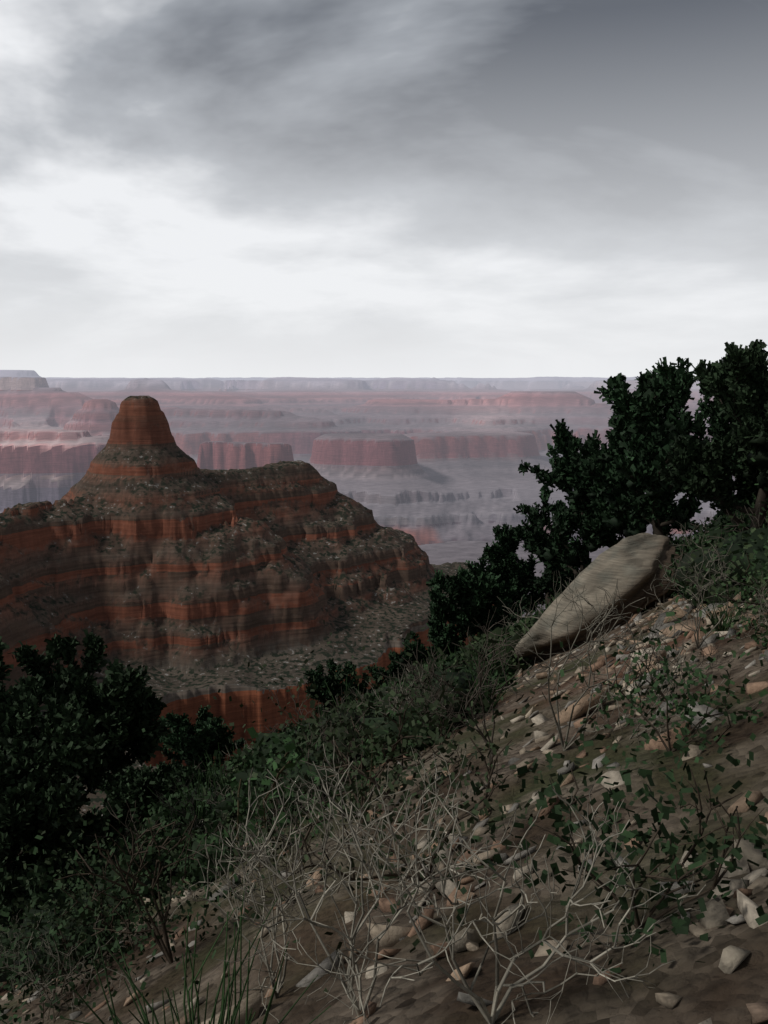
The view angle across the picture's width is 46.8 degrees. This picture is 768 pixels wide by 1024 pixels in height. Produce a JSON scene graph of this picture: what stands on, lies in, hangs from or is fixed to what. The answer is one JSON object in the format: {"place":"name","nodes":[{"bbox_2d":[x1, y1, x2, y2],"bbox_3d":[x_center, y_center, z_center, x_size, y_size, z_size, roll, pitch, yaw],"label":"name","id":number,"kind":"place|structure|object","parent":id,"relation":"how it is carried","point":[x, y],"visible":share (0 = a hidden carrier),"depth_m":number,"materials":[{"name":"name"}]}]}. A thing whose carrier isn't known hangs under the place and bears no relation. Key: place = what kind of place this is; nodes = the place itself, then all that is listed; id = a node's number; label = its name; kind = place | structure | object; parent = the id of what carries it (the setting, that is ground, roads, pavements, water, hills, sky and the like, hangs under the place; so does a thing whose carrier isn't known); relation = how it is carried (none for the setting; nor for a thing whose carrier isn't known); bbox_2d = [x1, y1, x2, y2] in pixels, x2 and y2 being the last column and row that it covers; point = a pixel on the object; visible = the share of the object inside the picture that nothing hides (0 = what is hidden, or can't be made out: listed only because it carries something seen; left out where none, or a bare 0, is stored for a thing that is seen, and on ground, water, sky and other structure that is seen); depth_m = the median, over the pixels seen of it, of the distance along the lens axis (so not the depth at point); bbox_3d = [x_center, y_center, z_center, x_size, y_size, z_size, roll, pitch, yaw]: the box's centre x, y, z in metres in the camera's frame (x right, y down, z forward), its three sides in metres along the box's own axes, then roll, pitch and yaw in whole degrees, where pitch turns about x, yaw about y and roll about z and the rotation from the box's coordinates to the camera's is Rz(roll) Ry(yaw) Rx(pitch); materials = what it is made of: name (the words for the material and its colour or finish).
{"place":"outdoors","nodes":[
{"label":"outdoors","id":0,"kind":"place"},
{"bbox_2d":[0,370,736,815],"bbox_3d":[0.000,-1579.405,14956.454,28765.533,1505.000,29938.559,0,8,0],"label":"canyon terrain","id":1,"kind":"structure","parent":0,"point":[194,544],"depth_m":1143.55,"materials":[{"name":"red stone"}]},
{"bbox_2d":[0,589,767,1023],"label":"slope","id":2,"kind":"structure","parent":0,"point":[706,987],"depth_m":4.88,"materials":[{"name":"soil"}]},
{"bbox_2d":[0,719,90,913],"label":"tree","id":3,"kind":"object","parent":2,"relation":"on","point":[31,791],"visible":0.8,"depth_m":10.69,"materials":[{"name":"green plant"}]},
{"bbox_2d":[0,629,171,865],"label":"tree","id":4,"kind":"object","parent":2,"relation":"on","point":[116,712],"visible":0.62,"depth_m":14.87,"materials":[{"name":"green plant"}]},
{"bbox_2d":[96,759,213,832],"bbox_3d":[-5.366,7.052,21.446,3.415,2.264,2.404,5,9,31],"label":"bush","id":5,"kind":"object","parent":2,"relation":"on","point":[121,785],"visible":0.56,"depth_m":21.00,"materials":[{"name":"green plant"}]},
{"bbox_2d":[159,705,245,771],"bbox_3d":[-7.702,10.192,37.093,3.962,4.638,3.498,-1,8,-9],"label":"bush","id":6,"kind":"object","parent":2,"relation":"on","point":[187,741],"visible":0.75,"depth_m":36.41,"materials":[{"name":"green plant"}]},
{"bbox_2d":[213,724,383,863],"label":"green leaf stems","id":7,"kind":"object","parent":2,"relation":"on","point":[254,734],"visible":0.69,"depth_m":7.29,"materials":[{"name":"green plant"}]},
{"bbox_2d":[303,658,372,714],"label":"bush","id":8,"kind":"object","parent":2,"relation":"on","point":[323,694],"visible":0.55,"depth_m":56.35,"materials":[{"name":"green plant"}]},
{"bbox_2d":[0,511,767,1023],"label":"bare bushes","id":9,"kind":"object","parent":2,"relation":"on","point":[352,965],"visible":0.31,"depth_m":3.65,"materials":[{"name":"plant"}]},
{"bbox_2d":[0,592,767,1023],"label":"scree rocks","id":10,"kind":"object","parent":2,"relation":"on","point":[718,912],"visible":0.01,"depth_m":5.33,"materials":[{"name":"beige stone"}]},
{"bbox_2d":[0,453,767,1023],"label":"shrub","id":11,"kind":"object","parent":2,"relation":"on","point":[752,543],"depth_m":6.84,"materials":[{"name":"green plant"}]},
{"bbox_2d":[366,650,418,691],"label":"bush","id":12,"kind":"object","parent":2,"relation":"on","point":[393,666],"visible":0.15,"depth_m":51.93,"materials":[{"name":"green plant"}]},
{"bbox_2d":[60,494,767,1023],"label":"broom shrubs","id":13,"kind":"object","parent":2,"relation":"on","point":[228,996],"visible":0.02,"depth_m":3.61,"materials":[{"name":"green plant"}]},
{"bbox_2d":[388,612,467,668],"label":"bush","id":14,"kind":"object","parent":2,"relation":"on","point":[441,634],"visible":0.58,"depth_m":47.17,"materials":[{"name":"green plant"}]},
{"bbox_2d":[426,554,527,638],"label":"bush","id":15,"kind":"object","parent":2,"relation":"on","point":[472,594],"visible":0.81,"depth_m":43.20,"materials":[{"name":"green plant"}]},
{"bbox_2d":[482,522,543,619],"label":"tree","id":16,"kind":"object","parent":2,"relation":"on","point":[497,553],"visible":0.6,"depth_m":48.45,"materials":[{"name":"green plant"}]},
{"bbox_2d":[505,500,580,608],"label":"tree","id":17,"kind":"object","parent":2,"relation":"on","point":[542,583],"visible":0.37,"depth_m":46.49,"materials":[{"name":"green plant"}]},
{"bbox_2d":[513,418,627,577],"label":"tree","id":18,"kind":"object","parent":2,"relation":"on","point":[564,475],"visible":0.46,"depth_m":41.18,"materials":[{"name":"green plant"}]},
{"bbox_2d":[514,533,684,664],"bbox_3d":[4.986,2.130,19.788,4.146,3.148,2.624,-3,8,-19],"label":"boulder","id":19,"kind":"object","parent":2,"relation":"on","point":[630,566],"visible":0.62,"depth_m":18.83,"materials":[{"name":"beige stone"}]},
{"bbox_2d":[586,428,702,547],"bbox_3d":[11.481,-0.566,39.714,4.885,8.828,5.065,0,8,0],"label":"tree","id":20,"kind":"object","parent":2,"relation":"on","point":[598,505],"visible":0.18,"depth_m":39.19,"materials":[{"name":"green plant"}]},
{"bbox_2d":[570,357,746,548],"bbox_3d":[9.252,-1.274,28.517,5.754,7.436,6.938,0,8,0],"label":"tree","id":21,"kind":"object","parent":2,"relation":"on","point":[649,419],"visible":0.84,"depth_m":28.59,"materials":[{"name":"green plant"}]},
{"bbox_2d":[657,339,767,530],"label":"tree","id":22,"kind":"object","parent":2,"relation":"on","point":[734,381],"visible":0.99,"depth_m":15.35,"materials":[{"name":"green plant"}]},
{"bbox_2d":[678,384,754,506],"bbox_3d":[12.445,-1.476,31.638,4.348,6.600,4.453,0,8,0],"label":"tree","id":23,"kind":"object","parent":2,"relation":"on","point":[718,429],"visible":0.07,"depth_m":31.68,"materials":[{"name":"green plant"}]},
{"bbox_2d":[0,0,767,377],"label":"sky","id":24,"kind":"structure","parent":0,"point":[189,188],"materials":[{"name":"grey"}]}
]}

